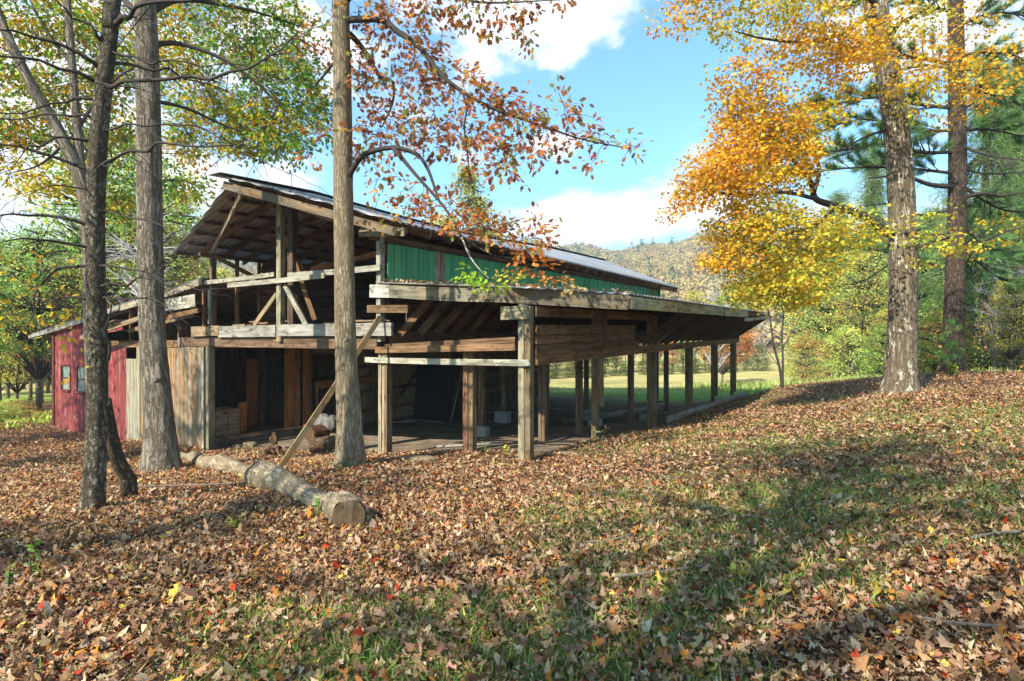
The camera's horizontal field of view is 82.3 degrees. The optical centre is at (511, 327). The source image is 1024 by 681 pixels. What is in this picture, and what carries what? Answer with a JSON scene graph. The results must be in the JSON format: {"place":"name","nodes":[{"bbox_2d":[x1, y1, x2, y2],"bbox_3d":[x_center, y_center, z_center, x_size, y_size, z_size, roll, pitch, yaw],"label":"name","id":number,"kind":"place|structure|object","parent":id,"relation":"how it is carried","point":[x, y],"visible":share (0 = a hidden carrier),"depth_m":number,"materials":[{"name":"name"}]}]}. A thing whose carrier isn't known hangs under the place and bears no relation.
{"place":"outdoors","nodes":[
{"label":"outdoors","id":0,"kind":"place"},
{"bbox_2d":[12,258,879,353],"bbox_3d":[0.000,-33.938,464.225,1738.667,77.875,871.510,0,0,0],"label":"hills","id":1,"kind":"structure","parent":0,"point":[777,346],"depth_m":119.76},
{"bbox_2d":[2,211,946,345],"bbox_3d":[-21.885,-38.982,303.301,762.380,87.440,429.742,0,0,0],"label":"hillside forest","id":2,"kind":"object","parent":1,"relation":"on","point":[671,263],"visible":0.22,"depth_m":322.58,"materials":[{"name":"plant"}]},
{"bbox_2d":[0,353,1023,680],"bbox_3d":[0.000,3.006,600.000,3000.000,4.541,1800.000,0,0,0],"label":"ground","id":3,"kind":"structure","parent":0,"point":[422,435],"depth_m":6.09,"materials":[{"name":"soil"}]},
{"bbox_2d":[5,557,16,592],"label":"seedling","id":4,"kind":"object","parent":3,"relation":"on","point":[8,580],"visible":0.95,"depth_m":4.12,"materials":[{"name":"green plant"}]},
{"bbox_2d":[0,400,22,419],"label":"shrub","id":5,"kind":"object","parent":3,"relation":"on","point":[7,410],"visible":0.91,"depth_m":22.56,"materials":[{"name":"green plant"}]},
{"bbox_2d":[0,275,34,366],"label":"green tree","id":6,"kind":"object","parent":3,"relation":"on","point":[1,337],"visible":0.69,"depth_m":25.27,"materials":[{"name":"green plant"}]},
{"bbox_2d":[0,288,35,398],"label":"yellow tree","id":7,"kind":"object","parent":3,"relation":"on","point":[7,392],"visible":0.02,"depth_m":33.91,"materials":[{"name":"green plant"}]},
{"bbox_2d":[0,310,49,408],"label":"yellow tree","id":8,"kind":"object","parent":3,"relation":"on","point":[15,371],"visible":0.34,"depth_m":27.86,"materials":[{"name":"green plant"}]},
{"bbox_2d":[0,409,51,429],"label":"weeds","id":9,"kind":"object","parent":3,"relation":"on","point":[47,417],"visible":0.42,"depth_m":21.33,"materials":[{"name":"green plant"}]},
{"bbox_2d":[0,236,53,402],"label":"green tree","id":10,"kind":"object","parent":3,"relation":"on","point":[4,287],"visible":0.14,"depth_m":29.95,"materials":[{"name":"green plant"}]},
{"bbox_2d":[3,410,51,421],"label":"shrub","id":11,"kind":"object","parent":3,"relation":"on","point":[29,413],"visible":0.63,"depth_m":22.77,"materials":[{"name":"green plant"}]},
{"bbox_2d":[13,397,50,410],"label":"shrub","id":12,"kind":"object","parent":3,"relation":"on","point":[32,398],"visible":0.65,"depth_m":26.60,"materials":[{"name":"green plant"}]},
{"bbox_2d":[24,530,41,576],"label":"seedling","id":13,"kind":"object","parent":3,"relation":"on","point":[30,562],"visible":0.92,"depth_m":4.35,"materials":[{"name":"green plant"}]},
{"bbox_2d":[0,280,69,399],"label":"green tree","id":14,"kind":"object","parent":3,"relation":"on","point":[30,394],"visible":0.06,"depth_m":32.92,"materials":[{"name":"green plant"}]},
{"bbox_2d":[12,267,65,402],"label":"bare tree","id":15,"kind":"object","parent":3,"relation":"on","point":[44,378],"visible":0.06,"depth_m":30.98,"materials":[{"name":"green plant"}]},
{"bbox_2d":[0,224,82,410],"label":"green tree","id":16,"kind":"object","parent":3,"relation":"on","point":[38,372],"visible":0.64,"depth_m":26.22,"materials":[{"name":"green plant"}]},
{"bbox_2d":[2,263,110,382],"bbox_3d":[-21.113,0.557,27.533,5.320,7.138,3.756,0,0,12],"label":"tree","id":17,"kind":"object","parent":3,"relation":"on","point":[80,301],"visible":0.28,"depth_m":27.26,"materials":[{"name":"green plant"}]},
{"bbox_2d":[10,207,107,350],"bbox_3d":[-23.396,-1.143,31.592,4.676,11.138,6.170,0,0,22],"label":"bare tree","id":18,"kind":"object","parent":3,"relation":"on","point":[62,231],"visible":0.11,"depth_m":30.98,"materials":[{"name":"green plant"}]},
{"bbox_2d":[0,123,201,323],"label":"green tree","id":19,"kind":"object","parent":3,"relation":"on","point":[42,210],"visible":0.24,"depth_m":29.18,"materials":[{"name":"green plant"}]},
{"bbox_2d":[0,0,223,460],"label":"forked tree","id":20,"kind":"object","parent":3,"relation":"on","point":[69,147],"visible":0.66,"depth_m":14.35,"materials":[{"name":"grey plant"}]},
{"bbox_2d":[26,141,234,319],"bbox_3d":[-19.044,-2.713,29.973,6.838,13.964,9.455,0,0,36],"label":"green tree","id":21,"kind":"object","parent":3,"relation":"on","point":[118,173],"visible":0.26,"depth_m":29.47,"materials":[{"name":"green plant"}]},
{"bbox_2d":[105,181,186,306],"bbox_3d":[-15.721,-1.144,25.149,4.385,10.446,5.786,0,0,-33],"label":"bare tree","id":22,"kind":"object","parent":3,"relation":"on","point":[133,287],"visible":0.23,"depth_m":24.72,"materials":[{"name":"grey plant"}]},
{"bbox_2d":[107,245,208,306],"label":"russet tree","id":23,"kind":"object","parent":3,"relation":"on","point":[175,270],"visible":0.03,"depth_m":33.62,"materials":[{"name":"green plant"}]},
{"bbox_2d":[107,211,220,304],"bbox_3d":[-18.338,-1.129,30.788,5.453,10.685,7.123,0,0,8],"label":"yellow tree","id":24,"kind":"object","parent":3,"relation":"on","point":[170,262],"visible":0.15,"depth_m":30.13,"materials":[{"name":"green plant"}]},
{"bbox_2d":[110,185,234,281],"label":"yellow tree","id":25,"kind":"object","parent":3,"relation":"on","point":[190,219],"visible":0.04,"depth_m":41.67,"materials":[{"name":"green plant"}]},
{"bbox_2d":[0,0,348,511],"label":"leafy tree","id":26,"kind":"object","parent":3,"relation":"on","point":[101,433],"visible":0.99,"depth_m":6.90,"materials":[{"name":"green plant"}]},
{"bbox_2d":[138,482,240,486],"bbox_3d":[-4.746,2.297,8.565,1.588,0.062,0.053,0,0,-2],"label":"fallen stick","id":27,"kind":"object","parent":3,"relation":"on","point":[185,485],"visible":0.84,"depth_m":8.56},
{"bbox_2d":[122,0,332,473],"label":"tree","id":28,"kind":"object","parent":3,"relation":"on","point":[160,449],"visible":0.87,"depth_m":11.69,"materials":[{"name":"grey plant"}]},
{"bbox_2d":[217,266,243,277],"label":"yellow tree","id":29,"kind":"object","parent":3,"relation":"on","point":[232,275],"visible":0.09,"depth_m":63.52,"materials":[{"name":"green plant"}]},
{"bbox_2d":[259,443,284,456],"bbox_3d":[-5.359,2.836,13.194,0.524,0.394,0.480,0,0,0],"label":"rotten stump","id":30,"kind":"object","parent":3,"relation":"on","point":[270,449],"visible":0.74,"depth_m":13.08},
{"bbox_2d":[180,450,365,529],"bbox_3d":[-4.688,2.412,9.743,0.492,1.390,10.020,0,0,-39],"label":"fallen log","id":31,"kind":"object","parent":3,"relation":"on","point":[349,509],"visible":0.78,"depth_m":7.36,"materials":[{"name":"wood"}]},
{"bbox_2d":[305,424,329,440],"bbox_3d":[-5.303,2.882,16.041,0.424,0.443,0.571,0,0,32],"label":"firewood log","id":32,"kind":"object","parent":3,"relation":"on","point":[317,430],"visible":0.64,"depth_m":15.89,"materials":[{"name":"brown wood"}]},
{"bbox_2d":[313,414,335,431],"bbox_3d":[-5.198,2.650,16.361,0.692,0.511,0.588,0,0,0],"label":"canvas heap","id":33,"kind":"object","parent":32,"relation":"on","point":[328,421],"visible":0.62,"depth_m":16.15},
{"bbox_2d":[308,435,335,452],"bbox_3d":[-4.418,2.716,13.653,0.618,0.388,0.377,0,0,-19],"label":"firewood log","id":34,"kind":"object","parent":3,"relation":"on","point":[320,444],"visible":0.89,"depth_m":13.52,"materials":[{"name":"brown wood"}]},
{"bbox_2d":[278,315,381,466],"bbox_3d":[-3.346,1.099,11.032,0.073,2.715,2.574,0,0,30],"label":"leaning plank","id":35,"kind":"object","parent":3,"relation":"on","point":[296,443],"visible":0.68,"depth_m":10.69,"materials":[{"name":"beige wood"}]},
{"bbox_2d":[300,375,377,407],"bbox_3d":[-5.734,2.490,19.994,0.740,1.620,3.000,0,0,32],"label":"workbench","id":36,"kind":"object","parent":3,"relation":"on","point":[325,382],"visible":0.23,"depth_m":19.10,"materials":[{"name":"brown wood"}]},
{"bbox_2d":[28,172,772,462],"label":"barn","id":37,"kind":"structure","parent":3,"relation":"on","point":[498,347],"depth_m":15.78,"materials":[{"name":"brown wood"}]},
{"bbox_2d":[60,364,70,391],"bbox_3d":[-15.340,1.725,20.144,0.760,0.930,0.099,0,0,32],"label":"window","id":38,"kind":"structure","parent":37,"relation":"in","point":[65,369],"depth_m":20.20,"materials":[{"name":"glass"}]},
{"bbox_2d":[75,365,85,393],"bbox_3d":[-14.379,1.725,19.549,0.720,0.930,0.099,0,0,32],"label":"window","id":39,"kind":"structure","parent":37,"relation":"in","point":[80,369],"depth_m":19.61,"materials":[{"name":"glass"}]},
{"bbox_2d":[215,407,238,436],"bbox_3d":[-8.255,2.675,16.697,0.602,0.730,0.705,0,0,32],"label":"wooden crate","id":40,"kind":"object","parent":37,"relation":"on","point":[226,420],"visible":0.81,"depth_m":16.54,"materials":[{"name":"beige wood"}]},
{"bbox_2d":[238,402,246,431],"bbox_3d":[-7.884,2.610,17.132,0.080,0.871,0.290,0,0,32],"label":"short board","id":41,"kind":"object","parent":37,"relation":"on","point":[242,406],"visible":0.79,"depth_m":17.13,"materials":[{"name":"orange wood"}]},
{"bbox_2d":[245,359,258,425],"bbox_3d":[-8.110,2.010,18.288,0.080,2.061,0.400,0,0,32],"label":"standing board","id":42,"kind":"object","parent":37,"relation":"on","point":[252,388],"visible":0.93,"depth_m":18.27,"materials":[{"name":"orange wood"}]},
{"bbox_2d":[256,348,312,422],"bbox_3d":[-7.549,1.820,19.561,0.385,2.440,1.915,0,0,32],"label":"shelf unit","id":43,"kind":"object","parent":37,"relation":"on","point":[271,383],"visible":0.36,"depth_m":19.30,"materials":[{"name":"brown wood"}]},
{"bbox_2d":[382,278,639,292],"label":"roof litter","id":44,"kind":"object","parent":37,"relation":"on","point":[446,281],"visible":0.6,"depth_m":11.31,"materials":[{"name":"plant"}]},
{"bbox_2d":[400,456,438,461],"bbox_3d":[-1.686,2.396,10.690,0.707,0.089,0.343,0,0,0],"label":"stone","id":45,"kind":"object","parent":3,"relation":"on","point":[409,458],"visible":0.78,"depth_m":10.61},
{"bbox_2d":[413,364,454,421],"bbox_3d":[-2.682,2.236,20.125,1.360,1.964,0.490,0,0,11],"label":"black panel","id":46,"kind":"object","parent":3,"relation":"on","point":[433,393],"visible":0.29,"depth_m":20.11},
{"bbox_2d":[417,211,468,232],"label":"yellow tree","id":47,"kind":"object","parent":3,"relation":"on","point":[434,221],"visible":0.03,"depth_m":49.53,"materials":[{"name":"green plant"}]},
{"bbox_2d":[437,442,500,446],"bbox_3d":[-0.979,2.639,13.230,1.490,0.173,0.100,0,0,12],"label":"loose board","id":48,"kind":"object","parent":3,"relation":"on","point":[485,443],"visible":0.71,"depth_m":13.21,"materials":[{"name":"grey wood"}]},
{"bbox_2d":[292,0,653,470],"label":"oak tree","id":49,"kind":"object","parent":3,"relation":"on","point":[349,445],"visible":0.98,"depth_m":9.70,"materials":[{"name":"brown plant"}]},
{"bbox_2d":[443,160,505,238],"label":"tall pine","id":50,"kind":"object","parent":3,"relation":"on","point":[474,201],"visible":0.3,"depth_m":51.59,"materials":[{"name":"green plant"}]},
{"bbox_2d":[477,425,489,436],"bbox_3d":[-0.807,2.758,15.558,0.380,0.300,0.200,0,0,32],"label":"concrete block","id":51,"kind":"object","parent":3,"relation":"on","point":[483,431],"depth_m":15.46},
{"bbox_2d":[494,410,510,422],"bbox_3d":[-0.303,2.943,19.303,0.460,0.380,0.300,0,0,32],"label":"concrete block","id":52,"kind":"object","parent":3,"relation":"on","point":[502,416],"depth_m":19.19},
{"bbox_2d":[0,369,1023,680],"bbox_3d":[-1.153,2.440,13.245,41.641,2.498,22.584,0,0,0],"label":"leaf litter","id":53,"kind":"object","parent":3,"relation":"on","point":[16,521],"visible":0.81,"depth_m":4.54,"materials":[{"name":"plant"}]},
{"bbox_2d":[550,364,565,378],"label":"shrub","id":54,"kind":"object","parent":3,"relation":"on","point":[556,370],"visible":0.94,"depth_m":47.77,"materials":[{"name":"green plant"}]},
{"bbox_2d":[604,356,626,375],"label":"shrub","id":55,"kind":"object","parent":3,"relation":"on","point":[614,369],"visible":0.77,"depth_m":52.28,"materials":[{"name":"green plant"}]},
{"bbox_2d":[638,352,663,374],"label":"shrub","id":56,"kind":"object","parent":3,"relation":"on","point":[645,360],"visible":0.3,"depth_m":52.86,"materials":[{"name":"green plant"}]},
{"bbox_2d":[614,564,704,576],"bbox_3d":[0.997,1.627,3.917,0.654,0.036,0.029,0,0,-11],"label":"fallen stick","id":57,"kind":"object","parent":3,"relation":"on","point":[653,572],"visible":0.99,"depth_m":3.89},
{"bbox_2d":[660,341,681,368],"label":"orange tree","id":58,"kind":"object","parent":3,"relation":"on","point":[673,355],"visible":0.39,"depth_m":57.60,"materials":[{"name":"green plant"}]},
{"bbox_2d":[674,349,699,373],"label":"shrub","id":59,"kind":"object","parent":3,"relation":"on","point":[683,369],"visible":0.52,"depth_m":54.49,"materials":[{"name":"green plant"}]},
{"bbox_2d":[683,289,714,365],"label":"yellow tree","id":60,"kind":"object","parent":3,"relation":"on","point":[693,296],"visible":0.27,"depth_m":68.33,"materials":[{"name":"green plant"}]},
{"bbox_2d":[666,390,748,422],"bbox_3d":[7.558,2.826,21.785,0.060,0.308,9.986,0,0,35],"label":"edging board","id":61,"kind":"object","parent":3,"relation":"on","point":[678,415],"visible":0.67,"depth_m":20.42,"materials":[{"name":"grey wood"}]},
{"bbox_2d":[701,279,731,369],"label":"bare tree","id":62,"kind":"object","parent":3,"relation":"on","point":[714,300],"visible":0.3,"depth_m":33.09,"materials":[{"name":"grey plant"}]},
{"bbox_2d":[696,329,755,385],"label":"orange tree","id":63,"kind":"object","parent":3,"relation":"on","point":[722,372],"visible":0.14,"depth_m":35.86,"materials":[{"name":"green plant"}]},
{"bbox_2d":[710,289,747,352],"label":"green tree","id":64,"kind":"object","parent":3,"relation":"on","point":[725,297],"visible":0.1,"depth_m":77.53,"materials":[{"name":"green plant"}]},
{"bbox_2d":[718,330,755,368],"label":"russet tree","id":65,"kind":"object","parent":3,"relation":"on","point":[740,352],"visible":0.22,"depth_m":41.86,"materials":[{"name":"brown plant"}]},
{"bbox_2d":[727,562,748,582],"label":"seedling","id":66,"kind":"object","parent":3,"relation":"on","point":[739,573],"visible":0.89,"depth_m":3.75,"materials":[{"name":"green plant"}]},
{"bbox_2d":[737,326,763,362],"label":"orange tree","id":67,"kind":"object","parent":3,"relation":"on","point":[758,333],"visible":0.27,"depth_m":74.82,"materials":[{"name":"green plant"}]},
{"bbox_2d":[745,343,772,370],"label":"shrub","id":68,"kind":"object","parent":3,"relation":"on","point":[759,351],"visible":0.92,"depth_m":58.97,"materials":[{"name":"green plant"}]},
{"bbox_2d":[750,309,776,357],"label":"bare tree","id":69,"kind":"object","parent":3,"relation":"on","point":[761,326],"visible":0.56,"depth_m":71.97,"materials":[{"name":"grey plant"}]},
{"bbox_2d":[717,261,827,387],"bbox_3d":[9.786,-0.167,22.103,3.829,4.922,2.304,0,0,0],"label":"sapling","id":70,"kind":"object","parent":3,"relation":"on","point":[781,372],"visible":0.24,"depth_m":21.89,"materials":[{"name":"brown plant"}]},
{"bbox_2d":[549,366,1023,397],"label":"meadow grass","id":71,"kind":"structure","parent":3,"relation":"on","point":[755,385],"depth_m":33.28,"materials":[{"name":"plant"}]},
{"bbox_2d":[773,335,829,380],"bbox_3d":[18.946,2.222,38.466,3.446,3.499,3.994,0,0,28],"label":"shrub","id":72,"kind":"object","parent":3,"relation":"on","point":[800,359],"visible":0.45,"depth_m":38.59,"materials":[{"name":"yellow plant"}]},
{"bbox_2d":[779,331,834,382],"bbox_3d":[17.659,1.978,35.080,2.977,3.634,4.221,0,0,35],"label":"shrub","id":73,"kind":"object","parent":3,"relation":"on","point":[805,348],"visible":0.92,"depth_m":35.03,"materials":[{"name":"yellow plant"}]},
{"bbox_2d":[775,277,839,372],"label":"yellow tree","id":74,"kind":"object","parent":3,"relation":"on","point":[794,323],"visible":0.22,"depth_m":51.88,"materials":[{"name":"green plant"}]},
{"bbox_2d":[775,186,869,370],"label":"evergreen tree","id":75,"kind":"object","parent":3,"relation":"on","point":[838,195],"visible":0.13,"depth_m":59.67,"materials":[{"name":"green plant"}]},
{"bbox_2d":[790,257,868,378],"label":"green tree","id":76,"kind":"object","parent":3,"relation":"on","point":[827,311],"visible":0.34,"depth_m":43.62,"materials":[{"name":"green plant"}]},
{"bbox_2d":[802,338,860,379],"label":"shrub","id":77,"kind":"object","parent":3,"relation":"on","point":[832,375],"visible":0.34,"depth_m":40.29,"materials":[{"name":"green plant"}]},
{"bbox_2d":[641,0,1023,395],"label":"maple tree","id":78,"kind":"object","parent":3,"relation":"on","point":[902,235],"visible":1,"depth_m":12.67,"materials":[{"name":"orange plant"}]},
{"bbox_2d":[804,304,864,372],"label":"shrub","id":79,"kind":"object","parent":3,"relation":"on","point":[835,327],"visible":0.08,"depth_m":50.06,"materials":[{"name":"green plant"}]},
{"bbox_2d":[816,324,878,378],"bbox_3d":[21.936,1.812,38.225,4.081,4.143,4.729,0,0,39],"label":"shrub","id":80,"kind":"object","parent":3,"relation":"on","point":[846,342],"visible":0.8,"depth_m":38.36,"materials":[{"name":"green plant"}]},
{"bbox_2d":[813,249,887,374],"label":"yellow tree","id":81,"kind":"object","parent":3,"relation":"on","point":[862,306],"visible":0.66,"depth_m":39.58,"materials":[{"name":"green plant"}]},
{"bbox_2d":[833,290,870,375],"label":"bare tree","id":82,"kind":"object","parent":3,"relation":"on","point":[848,317],"visible":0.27,"depth_m":44.92,"materials":[{"name":"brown plant"}]},
{"bbox_2d":[809,136,923,373],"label":"evergreen tree","id":83,"kind":"object","parent":3,"relation":"on","point":[873,195],"visible":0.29,"depth_m":49.59,"materials":[{"name":"green plant"}]},
{"bbox_2d":[860,309,887,365],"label":"yellow tree","id":84,"kind":"object","parent":3,"relation":"on","point":[882,317],"visible":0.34,"depth_m":32.93,"materials":[{"name":"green plant"}]},
{"bbox_2d":[853,323,918,376],"bbox_3d":[18.363,1.403,29.083,3.712,3.252,3.203,0,0,-20],"label":"shrub","id":85,"kind":"object","parent":3,"relation":"on","point":[882,342],"visible":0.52,"depth_m":29.32,"materials":[{"name":"green plant"}]},
{"bbox_2d":[861,222,944,333],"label":"green tree","id":86,"kind":"object","parent":3,"relation":"on","point":[922,272],"visible":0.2,"depth_m":35.58,"materials":[{"name":"green plant"}]},
{"bbox_2d":[783,0,1023,373],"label":"pine tree","id":87,"kind":"object","parent":3,"relation":"on","point":[951,337],"visible":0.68,"depth_m":19.77,"materials":[{"name":"green plant"}]},
{"bbox_2d":[881,203,943,364],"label":"evergreen tree","id":88,"kind":"object","parent":3,"relation":"on","point":[933,228],"visible":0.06,"depth_m":45.81,"materials":[{"name":"green plant"}]},
{"bbox_2d":[876,317,971,371],"bbox_3d":[20.711,1.173,29.550,4.153,3.638,3.584,0,0,28],"label":"shrub","id":89,"kind":"object","parent":3,"relation":"on","point":[925,341],"visible":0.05,"depth_m":29.23,"materials":[{"name":"green plant"}]},
{"bbox_2d":[928,358,938,373],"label":"bush","id":90,"kind":"object","parent":3,"relation":"on","point":[933,364],"visible":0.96,"depth_m":19.91,"materials":[{"name":"green plant"}]},
{"bbox_2d":[873,39,1023,371],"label":"evergreen tree","id":91,"kind":"object","parent":3,"relation":"on","point":[992,147],"visible":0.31,"depth_m":27.69,"materials":[{"name":"green plant"}]},
{"bbox_2d":[946,362,959,376],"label":"bush","id":92,"kind":"object","parent":3,"relation":"on","point":[951,368],"visible":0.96,"depth_m":18.50,"materials":[{"name":"green plant"}]},
{"bbox_2d":[918,310,988,372],"bbox_3d":[17.733,0.847,24.286,3.766,3.242,2.656,0,0,-20],"label":"shrub","id":93,"kind":"object","parent":3,"relation":"on","point":[938,342],"visible":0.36,"depth_m":24.34,"materials":[{"name":"green plant"}]},
{"bbox_2d":[918,192,997,368],"bbox_3d":[25.041,-2.373,33.027,6.664,11.119,5.365,0,0,-40],"label":"evergreen tree","id":94,"kind":"object","parent":3,"relation":"on","point":[942,231],"visible":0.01,"depth_m":33.16,"materials":[{"name":"green plant"}]},
{"bbox_2d":[918,308,997,370],"bbox_3d":[21.850,0.843,29.197,4.082,4.144,4.730,0,0,-7],"label":"shrub","id":95,"kind":"object","parent":3,"relation":"on","point":[979,347],"visible":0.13,"depth_m":28.27,"materials":[{"name":"green plant"}]},
{"bbox_2d":[918,307,1003,371],"bbox_3d":[18.283,0.825,24.902,3.990,3.436,2.815,0,0,39],"label":"shrub","id":96,"kind":"object","parent":3,"relation":"on","point":[936,327],"visible":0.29,"depth_m":24.56,"materials":[{"name":"green plant"}]},
{"bbox_2d":[908,614,1023,628],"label":"fallen stick","id":97,"kind":"object","parent":3,"relation":"on","point":[970,623],"visible":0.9,"depth_m":3.00,"materials":[{"name":"wood"}]},
{"bbox_2d":[923,225,1015,366],"bbox_3d":[23.780,-1.224,30.153,3.988,8.146,5.516,0,0,10],"label":"green tree","id":98,"kind":"object","parent":3,"relation":"on","point":[965,286],"visible":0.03,"depth_m":30.49,"materials":[{"name":"green plant"}]},
{"bbox_2d":[937,55,1023,367],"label":"evergreen tree","id":99,"kind":"object","parent":3,"relation":"on","point":[1020,150],"visible":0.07,"depth_m":32.75,"materials":[{"name":"green plant"}]},
{"bbox_2d":[965,260,1021,369],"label":"bare tree","id":100,"kind":"object","parent":3,"relation":"on","point":[993,357],"visible":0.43,"depth_m":24.92,"materials":[{"name":"grey plant"}]},
{"bbox_2d":[967,217,1023,369],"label":"yellow tree","id":101,"kind":"object","parent":3,"relation":"on","point":[1022,225],"visible":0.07,"depth_m":28.72,"materials":[{"name":"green plant"}]},
{"bbox_2d":[968,286,1023,368],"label":"russet tree","id":102,"kind":"object","parent":3,"relation":"on","point":[1005,358],"visible":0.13,"depth_m":26.94,"materials":[{"name":"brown plant"}]},
{"bbox_2d":[969,527,1023,538],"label":"fallen stick","id":103,"kind":"object","parent":3,"relation":"on","point":[991,533],"visible":0.98,"depth_m":4.22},
{"bbox_2d":[977,275,1023,370],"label":"yellow tree","id":104,"kind":"object","parent":3,"relation":"on","point":[1015,321],"visible":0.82,"depth_m":23.32,"materials":[{"name":"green plant"}]},
{"bbox_2d":[983,265,1023,356],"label":"bare tree","id":105,"kind":"object","parent":3,"relation":"on","point":[1021,272],"visible":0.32,"depth_m":24.13,"materials":[{"name":"grey plant"}]},
{"bbox_2d":[991,309,1023,370],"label":"shrub","id":106,"kind":"object","parent":3,"relation":"on","point":[1021,364],"visible":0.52,"depth_m":23.70,"materials":[{"name":"green plant"}]},
{"bbox_2d":[996,160,1023,368],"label":"evergreen tree","id":107,"kind":"object","parent":3,"relation":"on","point":[1022,182],"visible":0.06,"depth_m":30.29,"materials":[{"name":"green plant"}]},
{"bbox_2d":[0,0,1023,266],"label":"sky","id":108,"kind":"structure","parent":0,"point":[602,50],"materials":[{"name":"blue"}]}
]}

